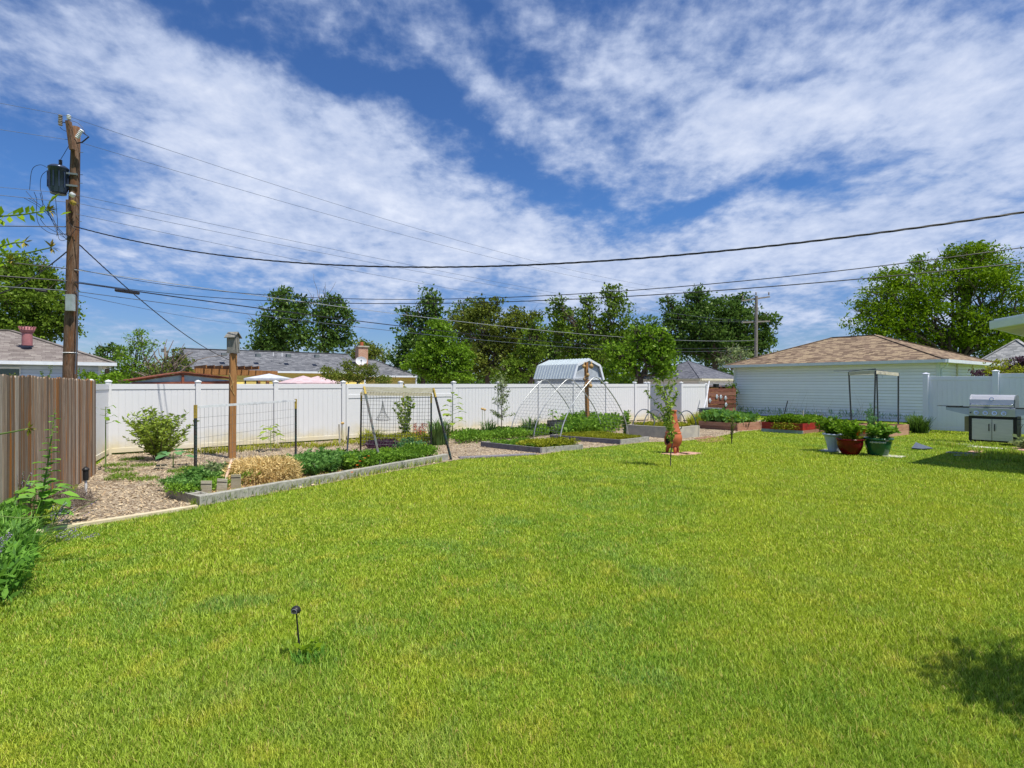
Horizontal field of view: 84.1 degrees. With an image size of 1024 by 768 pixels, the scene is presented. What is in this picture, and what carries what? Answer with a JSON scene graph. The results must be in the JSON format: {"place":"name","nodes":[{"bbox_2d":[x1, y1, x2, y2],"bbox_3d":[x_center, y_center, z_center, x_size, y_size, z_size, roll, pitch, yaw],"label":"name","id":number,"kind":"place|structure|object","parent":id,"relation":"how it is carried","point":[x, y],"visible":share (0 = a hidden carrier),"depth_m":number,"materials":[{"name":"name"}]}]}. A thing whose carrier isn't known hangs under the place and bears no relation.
{"place":"outdoors","nodes":[
{"label":"outdoors","id":0,"kind":"place"},
{"bbox_2d":[0,326,116,382],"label":"house","id":1,"kind":"structure","parent":0,"point":[24,351],"depth_m":22.48,"materials":[{"name":"grey"}]},
{"bbox_2d":[179,342,417,396],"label":"house","id":2,"kind":"structure","parent":0,"point":[293,364],"depth_m":41.28,"materials":[{"name":"grey"}]},
{"bbox_2d":[43,419,765,527],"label":"mulch path","id":3,"kind":"structure","parent":0,"point":[169,459],"depth_m":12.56,"materials":[{"name":"wood"}]},
{"bbox_2d":[49,483,101,509],"bbox_3d":[-6.858,1.755,8.821,2.083,0.444,0.696,0,0,42],"label":"dead brush","id":4,"kind":"object","parent":3,"relation":"on","point":[89,498],"visible":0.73,"depth_m":8.56,"materials":[{"name":"plant"}]},
{"bbox_2d":[101,456,201,481],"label":"path weeds","id":5,"kind":"object","parent":3,"relation":"on","point":[126,474],"visible":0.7,"depth_m":11.78,"materials":[{"name":"green plant"}]},
{"bbox_2d":[123,429,187,458],"bbox_3d":[-8.595,1.446,13.809,1.416,0.780,1.195,0,0,0],"label":"green shrub","id":6,"kind":"object","parent":3,"relation":"on","point":[146,448],"visible":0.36,"depth_m":13.75,"materials":[{"name":"green plant"}]},
{"bbox_2d":[122,406,198,459],"bbox_3d":[-8.485,1.169,13.686,1.531,1.336,1.669,0,0,0],"label":"green shrub","id":7,"kind":"object","parent":3,"relation":"on","point":[152,429],"visible":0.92,"depth_m":13.47,"materials":[{"name":"green plant"}]},
{"bbox_2d":[228,353,236,458],"bbox_3d":[-6.871,0.540,13.961,0.184,2.582,0.176,0,0,-39],"label":"birdhouse post","id":8,"kind":"object","parent":3,"relation":"on","point":[232,378],"visible":0.81,"depth_m":13.92,"materials":[{"name":"wood"}]},
{"bbox_2d":[224,332,241,352],"bbox_3d":[-6.857,-1.022,13.971,0.280,0.525,0.300,0,0,10],"label":"birdhouse","id":9,"kind":"object","parent":8,"relation":"on","point":[233,342],"visible":1,"depth_m":13.88,"materials":[{"name":"grey wood"}]},
{"bbox_2d":[194,399,296,467],"bbox_3d":[-5.554,1.100,12.195,0.050,1.460,3.846,0,0,6],"label":"wire trellis","id":10,"kind":"object","parent":3,"relation":"on","point":[218,405],"visible":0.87,"depth_m":11.44,"materials":[{"name":"black metal"}]},
{"bbox_2d":[166,454,447,505],"bbox_3d":[-3.878,1.753,11.538,1.852,0.154,6.042,0,0,31],"label":"block bed","id":11,"kind":"object","parent":3,"relation":"on","point":[196,495],"visible":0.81,"depth_m":9.73,"materials":[{"name":"concrete"}]},
{"bbox_2d":[151,462,226,486],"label":"carrot tops","id":12,"kind":"object","parent":11,"relation":"on","point":[169,479],"visible":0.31,"depth_m":9.64,"materials":[{"name":"green plant"}]},
{"bbox_2d":[163,475,230,494],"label":"weeds","id":13,"kind":"object","parent":11,"relation":"on","point":[173,487],"visible":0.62,"depth_m":9.02,"materials":[{"name":"green plant"}]},
{"bbox_2d":[222,453,303,484],"bbox_3d":[-4.475,1.629,10.219,1.454,0.763,1.045,0,0,-26],"label":"straw mound","id":14,"kind":"object","parent":11,"relation":"on","point":[275,468],"visible":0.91,"depth_m":9.99,"materials":[{"name":"plant"}]},
{"bbox_2d":[299,458,326,475],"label":"bed plant","id":15,"kind":"object","parent":11,"relation":"on","point":[311,469],"visible":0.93,"depth_m":10.71,"materials":[{"name":"green plant"}]},
{"bbox_2d":[269,449,373,475],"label":"carrot tops","id":16,"kind":"object","parent":11,"relation":"on","point":[302,459],"visible":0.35,"depth_m":11.34,"materials":[{"name":"green plant"}]},
{"bbox_2d":[358,442,439,466],"bbox_3d":[-2.708,1.595,12.822,1.171,0.386,2.486,0,0,31],"label":"parsley","id":17,"kind":"object","parent":11,"relation":"on","point":[412,450],"visible":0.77,"depth_m":12.65,"materials":[{"name":"green plant"}]},
{"bbox_2d":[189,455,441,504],"bbox_3d":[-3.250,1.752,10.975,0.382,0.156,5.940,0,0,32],"label":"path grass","id":18,"kind":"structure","parent":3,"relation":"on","point":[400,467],"depth_m":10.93,"materials":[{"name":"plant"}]},
{"bbox_2d":[356,431,429,445],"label":"garden plants","id":19,"kind":"object","parent":3,"relation":"on","point":[424,437],"visible":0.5,"depth_m":17.29,"materials":[{"name":"green plant"}]},
{"bbox_2d":[185,426,621,453],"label":"path weeds","id":20,"kind":"object","parent":3,"relation":"on","point":[292,444],"visible":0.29,"depth_m":16.23,"materials":[{"name":"green plant"}]},
{"bbox_2d":[392,386,415,433],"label":"hollyhock","id":21,"kind":"object","parent":3,"relation":"on","point":[406,419],"visible":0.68,"depth_m":18.48,"materials":[{"name":"green plant"}]},
{"bbox_2d":[360,386,451,463],"bbox_3d":[-2.596,0.950,13.778,1.987,1.789,3.483,0,0,-27],"label":"frame trellis","id":22,"kind":"object","parent":3,"relation":"on","point":[385,391],"visible":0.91,"depth_m":14.15,"materials":[{"name":"black metal"}]},
{"bbox_2d":[425,418,460,445],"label":"iris clump","id":23,"kind":"object","parent":3,"relation":"on","point":[438,438],"visible":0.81,"depth_m":16.87,"materials":[{"name":"plant"}]},
{"bbox_2d":[490,371,515,427],"bbox_3d":[-0.367,0.689,19.853,0.863,2.283,0.792,0,0,-20],"label":"young tree","id":24,"kind":"object","parent":3,"relation":"on","point":[501,388],"visible":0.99,"depth_m":19.82,"materials":[{"name":"green plant"}]},
{"bbox_2d":[449,423,558,442],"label":"garden plants","id":25,"kind":"object","parent":3,"relation":"on","point":[497,432],"visible":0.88,"depth_m":18.79,"materials":[{"name":"green plant"}]},
{"bbox_2d":[481,441,582,452],"bbox_3d":[0.532,1.756,16.185,2.609,0.147,1.464,0,0,44],"label":"timber bed","id":26,"kind":"object","parent":3,"relation":"on","point":[489,444],"visible":0.65,"depth_m":15.54,"materials":[{"name":"wood"}]},
{"bbox_2d":[516,436,580,448],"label":"bed plants","id":27,"kind":"object","parent":26,"relation":"on","point":[546,442],"visible":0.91,"depth_m":15.49,"materials":[{"name":"green plant"}]},
{"bbox_2d":[511,376,627,438],"bbox_3d":[1.956,0.795,19.709,4.286,2.074,3.510,0,0,-40],"label":"hoop trellis","id":28,"kind":"object","parent":3,"relation":"on","point":[573,381],"visible":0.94,"depth_m":19.49,"materials":[{"name":"metal"}]},
{"bbox_2d":[554,409,622,433],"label":"bean leaves","id":29,"kind":"object","parent":3,"relation":"on","point":[575,422],"visible":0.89,"depth_m":21.01,"materials":[{"name":"plant"}]},
{"bbox_2d":[550,434,648,443],"bbox_3d":[2.814,1.756,18.455,2.844,0.147,1.478,0,0,39],"label":"timber bed","id":30,"kind":"object","parent":3,"relation":"on","point":[618,441],"visible":0.44,"depth_m":17.68,"materials":[{"name":"wood"}]},
{"bbox_2d":[558,431,642,439],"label":"bed plants","id":31,"kind":"object","parent":30,"relation":"on","point":[604,435],"visible":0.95,"depth_m":18.14,"materials":[{"name":"green plant"}]},
{"bbox_2d":[626,424,699,437],"bbox_3d":[5.280,1.635,19.942,2.124,0.387,1.336,0,0,43],"label":"concrete bed","id":32,"kind":"object","parent":3,"relation":"on","point":[690,431],"visible":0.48,"depth_m":19.50,"materials":[{"name":"concrete"}]},
{"bbox_2d":[699,421,760,430],"bbox_3d":[8.897,1.675,23.219,1.595,0.307,1.824,0,0,-37],"label":"cedar bed","id":33,"kind":"object","parent":3,"relation":"on","point":[727,425],"visible":0.81,"depth_m":22.65,"materials":[{"name":"wood"}]},
{"bbox_2d":[695,407,763,424],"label":"squash leaves","id":34,"kind":"object","parent":33,"relation":"on","point":[726,413],"visible":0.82,"depth_m":22.83,"materials":[{"name":"plant"}]},
{"bbox_2d":[0,415,1023,767],"bbox_3d":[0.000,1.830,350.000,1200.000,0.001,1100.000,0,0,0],"label":"ground","id":35,"kind":"structure","parent":0,"point":[538,633],"depth_m":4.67,"materials":[{"name":"plant"}]},
{"bbox_2d":[0,496,45,595],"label":"border foliage","id":36,"kind":"object","parent":35,"relation":"on","point":[20,526],"visible":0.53,"depth_m":5.65,"materials":[{"name":"green plant"}]},
{"bbox_2d":[0,500,49,602],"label":"border","id":37,"kind":"object","parent":35,"relation":"on","point":[30,557],"depth_m":5.28,"materials":[{"name":"plant"}]},
{"bbox_2d":[0,194,69,435],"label":"arching shrub","id":38,"kind":"object","parent":35,"relation":"on","point":[3,245],"visible":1,"depth_m":2.40,"materials":[{"name":"green plant"}]},
{"bbox_2d":[0,537,69,598],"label":"border clump","id":39,"kind":"object","parent":35,"relation":"on","point":[19,575],"visible":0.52,"depth_m":4.98,"materials":[{"name":"green plant"}]},
{"bbox_2d":[18,412,66,528],"bbox_3d":[-5.775,1.070,7.037,0.487,1.521,0.484,0,0,-33],"label":"tall weed","id":40,"kind":"object","parent":35,"relation":"on","point":[41,510],"visible":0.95,"depth_m":7.03,"materials":[{"name":"green plant"}]},
{"bbox_2d":[5,483,85,525],"bbox_3d":[-5.899,1.554,7.143,0.885,0.558,1.067,0,0,0],"label":"leafy weed","id":41,"kind":"object","parent":35,"relation":"on","point":[44,495],"visible":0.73,"depth_m":7.16,"materials":[{"name":"green plant"}]},
{"bbox_2d":[15,478,75,516],"bbox_3d":[-6.493,1.555,7.655,0.912,0.553,0.929,0,0,-32],"label":"leafy weed","id":42,"kind":"object","parent":35,"relation":"on","point":[23,498],"visible":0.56,"depth_m":7.65,"materials":[{"name":"green plant"}]},
{"bbox_2d":[0,374,95,517],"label":"cedar fence","id":43,"kind":"object","parent":35,"relation":"on","point":[36,401],"visible":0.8,"depth_m":8.47,"materials":[{"name":"wood"}]},
{"bbox_2d":[36,505,197,533],"bbox_3d":[-5.247,1.805,7.615,0.100,0.050,1.920,0,0,40],"label":"lawn edging","id":44,"kind":"object","parent":35,"relation":"on","point":[119,518],"visible":0.54,"depth_m":7.58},
{"bbox_2d":[289,641,325,667],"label":"weed grass","id":45,"kind":"structure","parent":35,"relation":"on","point":[307,656],"depth_m":3.72,"materials":[{"name":"green plant"}]},
{"bbox_2d":[294,635,321,656],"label":"weed","id":46,"kind":"object","parent":35,"relation":"on","point":[303,648],"visible":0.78,"depth_m":3.76,"materials":[{"name":"green plant"}]},
{"bbox_2d":[90,379,707,460],"bbox_3d":[-0.625,0.858,21.507,26.238,1.945,4.120,0,0,-45],"label":"vinyl fence","id":47,"kind":"object","parent":35,"relation":"on","point":[321,411],"visible":0.71,"depth_m":17.55,"materials":[{"name":"plastic"}]},
{"bbox_2d":[346,381,452,437],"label":"vinyl double gate","id":48,"kind":"structure","parent":47,"relation":"attached to","point":[442,391],"depth_m":19.61,"materials":[{"name":"plastic"}]},
{"bbox_2d":[650,385,678,419],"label":"vinyl gate","id":49,"kind":"structure","parent":47,"relation":"attached to","point":[654,396],"depth_m":28.82,"materials":[{"name":"white plastic"}]},
{"bbox_2d":[103,367,733,383],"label":"distant trees","id":50,"kind":"object","parent":35,"relation":"on","point":[481,381],"visible":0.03,"depth_m":109.60,"materials":[{"name":"green plant"}]},
{"bbox_2d":[533,358,604,383],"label":"storage shed","id":51,"kind":"structure","parent":35,"relation":"on","point":[559,370],"depth_m":30.30,"materials":[{"name":"metal"}]},
{"bbox_2d":[643,376,679,465],"bbox_3d":[3.337,0.827,12.611,0.874,2.008,0.449,0,0,0],"label":"sapling","id":52,"kind":"object","parent":35,"relation":"on","point":[668,422],"visible":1,"depth_m":12.57,"materials":[{"name":"green plant"}]},
{"bbox_2d":[662,452,685,455],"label":"paving slab","id":53,"kind":"structure","parent":35,"relation":"on","point":[677,453],"depth_m":14.75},
{"bbox_2d":[664,410,681,453],"bbox_3d":[4.236,1.260,14.934,0.468,1.149,0.464,0,0,0],"label":"chiminea","id":54,"kind":"object","parent":53,"relation":"on","point":[677,441],"visible":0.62,"depth_m":14.80,"materials":[{"name":"ceramic"}]},
{"bbox_2d":[708,387,735,410],"bbox_3d":[11.182,0.990,30.400,2.781,1.680,0.135,0,0,-38],"label":"slatted screen","id":55,"kind":"object","parent":35,"relation":"on","point":[724,392],"visible":0.53,"depth_m":30.43,"materials":[{"name":"wood"}]},
{"bbox_2d":[761,422,823,433],"bbox_3d":[10.855,1.641,21.866,2.120,0.377,1.499,0,0,-39],"label":"red bed","id":56,"kind":"object","parent":35,"relation":"on","point":[807,428],"visible":0.56,"depth_m":21.19,"materials":[{"name":"brown wood"}]},
{"bbox_2d":[761,413,823,423],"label":"bed plants","id":57,"kind":"object","parent":56,"relation":"on","point":[797,418],"visible":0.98,"depth_m":21.36,"materials":[{"name":"green plant"}]},
{"bbox_2d":[836,437,864,455],"bbox_3d":[8.736,1.620,14.681,0.652,0.420,0.652,0,0,0],"label":"glazed pot","id":58,"kind":"object","parent":35,"relation":"on","point":[850,447],"visible":0.9,"depth_m":14.47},
{"bbox_2d":[830,418,866,439],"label":"potted plant","id":59,"kind":"object","parent":58,"relation":"in","point":[851,428],"visible":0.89,"depth_m":14.56,"materials":[{"name":"green plant"}]},
{"bbox_2d":[724,334,1000,421],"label":"garage","id":60,"kind":"structure","parent":35,"relation":"on","point":[808,376],"depth_m":29.93,"materials":[{"name":"white"}]},
{"bbox_2d":[824,423,908,436],"bbox_3d":[12.775,1.610,20.459,2.485,0.440,1.900,0,0,-38],"label":"cedar bed","id":61,"kind":"object","parent":35,"relation":"on","point":[903,429],"visible":0.23,"depth_m":20.17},
{"bbox_2d":[836,368,898,425],"bbox_3d":[13.419,0.489,21.067,2.923,2.084,1.302,0,0,-30],"label":"post frame","id":62,"kind":"object","parent":61,"relation":"on","point":[875,372],"visible":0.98,"depth_m":20.96,"materials":[{"name":"metal"}]},
{"bbox_2d":[904,414,935,433],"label":"corner weeds","id":63,"kind":"object","parent":35,"relation":"on","point":[918,425],"visible":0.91,"depth_m":21.04,"materials":[{"name":"green plant"}]},
{"bbox_2d":[837,239,1023,357],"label":"locust tree","id":64,"kind":"object","parent":35,"relation":"on","point":[889,317],"visible":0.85,"depth_m":45.21,"materials":[{"name":"green plant"}]},
{"bbox_2d":[923,370,1023,433],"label":"vinyl fence","id":65,"kind":"object","parent":35,"relation":"on","point":[952,390],"visible":0.64,"depth_m":20.91,"materials":[{"name":"plastic"}]},
{"bbox_2d":[933,440,1023,461],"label":"grass","id":66,"kind":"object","parent":35,"relation":"on","point":[1008,456],"visible":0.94,"depth_m":14.84,"materials":[{"name":"green plant"}]},
{"bbox_2d":[946,394,1023,445],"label":"gas grill","id":67,"kind":"object","parent":35,"relation":"on","point":[992,418],"visible":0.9,"depth_m":17.07,"materials":[{"name":"silver metal"}]},
{"bbox_2d":[972,418,991,439],"bbox_3d":[14.269,1.377,17.260,0.066,0.645,0.470,0,0,-39],"label":"door","id":68,"kind":"structure","parent":67,"relation":"in","point":[981,428],"depth_m":17.27,"materials":[{"name":"metal"}]},
{"bbox_2d":[992,419,1012,441],"bbox_3d":[14.577,1.377,16.886,0.066,0.645,0.480,0,0,-39],"label":"door","id":69,"kind":"structure","parent":67,"relation":"in","point":[1002,430],"depth_m":16.89,"materials":[{"name":"metal"}]},
{"bbox_2d":[982,358,1023,375],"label":"leafy shrub","id":70,"kind":"object","parent":35,"relation":"on","point":[1000,368],"visible":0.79,"depth_m":25.98,"materials":[{"name":"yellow plant"}]},
{"bbox_2d":[989,314,1023,336],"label":"house","id":71,"kind":"structure","parent":35,"relation":"on","point":[1014,324],"depth_m":12.05,"materials":[{"name":"metal"}]},
{"bbox_2d":[0,0,1023,382],"label":"sky","id":72,"kind":"structure","parent":0,"point":[543,131],"materials":[{"name":"blue"}]},
{"bbox_2d":[443,296,681,382],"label":"dense tree","id":73,"kind":"object","parent":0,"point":[552,354],"visible":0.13,"depth_m":51.65,"materials":[{"name":"green plant"}]},
{"bbox_2d":[634,361,733,386],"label":"house","id":74,"kind":"structure","parent":0,"point":[690,372],"depth_m":50.75,"materials":[{"name":"white"}]},
{"bbox_2d":[815,416,847,433],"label":"potted plant","id":75,"kind":"object","parent":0,"point":[825,423],"visible":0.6,"depth_m":15.29,"materials":[{"name":"green plant"}]},
{"bbox_2d":[981,339,1023,372],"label":"house","id":76,"kind":"structure","parent":0,"point":[1013,348],"depth_m":40.02,"materials":[{"name":"brick"}]},
{"label":"alley","id":77,"kind":"structure","parent":0,"visible":0},
{"bbox_2d":[0,249,87,342],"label":"leafy tree","id":78,"kind":"object","parent":77,"relation":"on","point":[42,313],"visible":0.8,"depth_m":29.16,"materials":[{"name":"green plant"}]},
{"bbox_2d":[24,114,88,378],"bbox_3d":[-12.987,-2.943,16.365,1.869,9.548,0.644,0,0,0],"label":"utility pole","id":79,"kind":"object","parent":77,"relation":"on","point":[62,180],"visible":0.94,"depth_m":16.35,"materials":[{"name":"brown wood"}]},
{"bbox_2d":[74,291,747,351],"bbox_3d":[5.865,-2.866,36.701,0.020,1.354,54.932,0,0,42],"label":"overhead wire","id":80,"kind":"object","parent":79,"relation":"attached to","point":[343,325],"visible":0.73,"depth_m":22.01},
{"bbox_2d":[74,282,754,348],"bbox_3d":[5.864,-3.107,36.701,0.033,1.367,54.933,0,0,42],"label":"overhead wire","id":81,"kind":"object","parent":79,"relation":"attached to","point":[345,319],"visible":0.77,"depth_m":22.06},
{"bbox_2d":[74,269,754,340],"bbox_3d":[5.865,-3.700,36.701,0.022,1.373,54.932,0,0,42],"label":"overhead wire","id":82,"kind":"object","parent":79,"relation":"attached to","point":[337,306],"visible":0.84,"depth_m":22.16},
{"bbox_2d":[74,211,1023,267],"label":"overhead wire","id":83,"kind":"object","parent":79,"relation":"attached to","point":[940,224],"visible":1,"depth_m":9.89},
{"bbox_2d":[74,247,1023,299],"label":"overhead wire","id":84,"kind":"object","parent":79,"relation":"attached to","point":[601,292],"visible":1,"depth_m":9.87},
{"bbox_2d":[75,262,1023,303],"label":"overhead wire","id":85,"kind":"object","parent":79,"relation":"attached to","point":[602,297],"visible":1,"depth_m":9.91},
{"bbox_2d":[77,368,129,383],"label":"leafy shrub","id":86,"kind":"object","parent":77,"relation":"on","point":[113,377],"visible":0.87,"depth_m":17.36,"materials":[{"name":"green plant"}]},
{"bbox_2d":[89,342,133,375],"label":"leafy tree","id":87,"kind":"object","parent":77,"relation":"on","point":[101,349],"visible":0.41,"depth_m":45.84,"materials":[{"name":"green plant"}]},
{"bbox_2d":[103,328,165,383],"bbox_3d":[-15.923,-0.276,23.966,2.426,4.221,1.817,0,0,0],"label":"feathery tree","id":88,"kind":"object","parent":77,"relation":"on","point":[134,365],"visible":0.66,"depth_m":23.86,"materials":[{"name":"green plant"}]},
{"bbox_2d":[118,371,228,383],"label":"metal shed","id":89,"kind":"structure","parent":77,"relation":"on","point":[183,377],"depth_m":19.96,"materials":[{"name":"metal"}]},
{"bbox_2d":[135,340,223,380],"bbox_3d":[-13.562,-0.012,22.979,3.614,3.688,1.412,0,0,0],"label":"twiggy shrub","id":90,"kind":"object","parent":77,"relation":"on","point":[170,367],"visible":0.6,"depth_m":22.96,"materials":[{"name":"green plant"}]},
{"bbox_2d":[162,347,197,374],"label":"dense shrub","id":91,"kind":"object","parent":77,"relation":"on","point":[185,360],"visible":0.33,"depth_m":25.07,"materials":[{"name":"green plant"}]},
{"bbox_2d":[189,365,277,383],"bbox_3d":[-14.664,0.450,29.937,2.786,2.760,4.257,0,0,44],"label":"pergola","id":92,"kind":"object","parent":77,"relation":"on","point":[224,370],"visible":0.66,"depth_m":29.24,"materials":[{"name":"wood"}]},
{"bbox_2d":[240,284,315,351],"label":"tall tree","id":93,"kind":"object","parent":77,"relation":"on","point":[279,338],"visible":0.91,"depth_m":61.02,"materials":[{"name":"green plant"}]},
{"bbox_2d":[278,376,329,383],"bbox_3d":[-9.190,0.730,25.000,2.125,2.200,2.125,0,0,16],"label":"patio umbrella","id":94,"kind":"object","parent":77,"relation":"on","point":[303,380],"visible":0.65,"depth_m":24.36,"materials":[{"name":"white fabric"}]},
{"bbox_2d":[299,282,359,352],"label":"tall tree","id":95,"kind":"object","parent":77,"relation":"on","point":[331,339],"visible":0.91,"depth_m":61.50,"materials":[{"name":"green plant"}]},
{"bbox_2d":[318,359,395,383],"bbox_3d":[-5.976,0.413,21.991,2.994,2.834,1.452,0,0,0],"label":"bushy shrub","id":96,"kind":"object","parent":77,"relation":"on","point":[349,377],"visible":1,"depth_m":21.84,"materials":[{"name":"green plant"}]},
{"bbox_2d":[342,337,389,361],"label":"round tree","id":97,"kind":"object","parent":77,"relation":"on","point":[373,353],"visible":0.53,"depth_m":61.64,"materials":[{"name":"green plant"}]},
{"bbox_2d":[383,281,457,383],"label":"tall tree","id":98,"kind":"object","parent":77,"relation":"on","point":[412,339],"visible":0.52,"depth_m":47.69,"materials":[{"name":"green plant"}]},
{"bbox_2d":[399,316,477,383],"bbox_3d":[-3.860,-0.881,30.352,4.166,5.446,3.329,0,0,0],"label":"dense tree","id":99,"kind":"object","parent":77,"relation":"on","point":[439,359],"visible":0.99,"depth_m":29.68,"materials":[{"name":"green plant"}]},
{"bbox_2d":[447,293,544,383],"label":"tall tree","id":100,"kind":"object","parent":77,"relation":"on","point":[483,314],"visible":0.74,"depth_m":43.55,"materials":[{"name":"green plant"}]},
{"bbox_2d":[489,315,554,383],"bbox_3d":[0.632,-1.411,37.979,4.398,6.507,3.118,0,0,0],"label":"leafy tree","id":101,"kind":"object","parent":77,"relation":"on","point":[514,366],"visible":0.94,"depth_m":37.65,"materials":[{"name":"green plant"}]},
{"bbox_2d":[544,283,637,370],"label":"tall tree","id":102,"kind":"object","parent":77,"relation":"on","point":[609,326],"visible":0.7,"depth_m":41.64,"materials":[{"name":"green plant"}]},
{"bbox_2d":[599,323,680,383],"bbox_3d":[7.505,-0.898,34.236,5.156,5.492,2.911,0,0,7],"label":"maple tree","id":103,"kind":"object","parent":77,"relation":"on","point":[640,349],"visible":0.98,"depth_m":33.69,"materials":[{"name":"green plant"}]},
{"bbox_2d":[649,282,782,371],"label":"great tree","id":104,"kind":"object","parent":77,"relation":"on","point":[713,334],"visible":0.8,"depth_m":62.99,"materials":[{"name":"green plant"}]},
{"bbox_2d":[712,343,754,383],"bbox_3d":[15.542,-0.532,40.057,3.033,4.728,1.635,0,0,-14],"label":"leafy shrub","id":105,"kind":"object","parent":77,"relation":"on","point":[732,359],"visible":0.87,"depth_m":39.95,"materials":[{"name":"green plant"}]},
{"bbox_2d":[741,292,769,356],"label":"utility pole","id":106,"kind":"object","parent":77,"relation":"on","point":[756,298],"visible":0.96,"depth_m":56.88,"materials":[{"name":"brown wood"}]},
{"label":"paving slab","id":107,"kind":"object","parent":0,"visible":0},
{"bbox_2d":[863,436,893,456],"bbox_3d":[9.354,1.600,14.517,0.698,0.460,0.698,0,0,0],"label":"glazed pot","id":108,"kind":"object","parent":107,"relation":"on","point":[878,447],"visible":0.91,"depth_m":14.30,"materials":[{"name":"ceramic"}]},
{"bbox_2d":[861,421,900,438],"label":"potted plant","id":109,"kind":"object","parent":108,"relation":"in","point":[880,430],"visible":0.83,"depth_m":14.34,"materials":[{"name":"green plant"}]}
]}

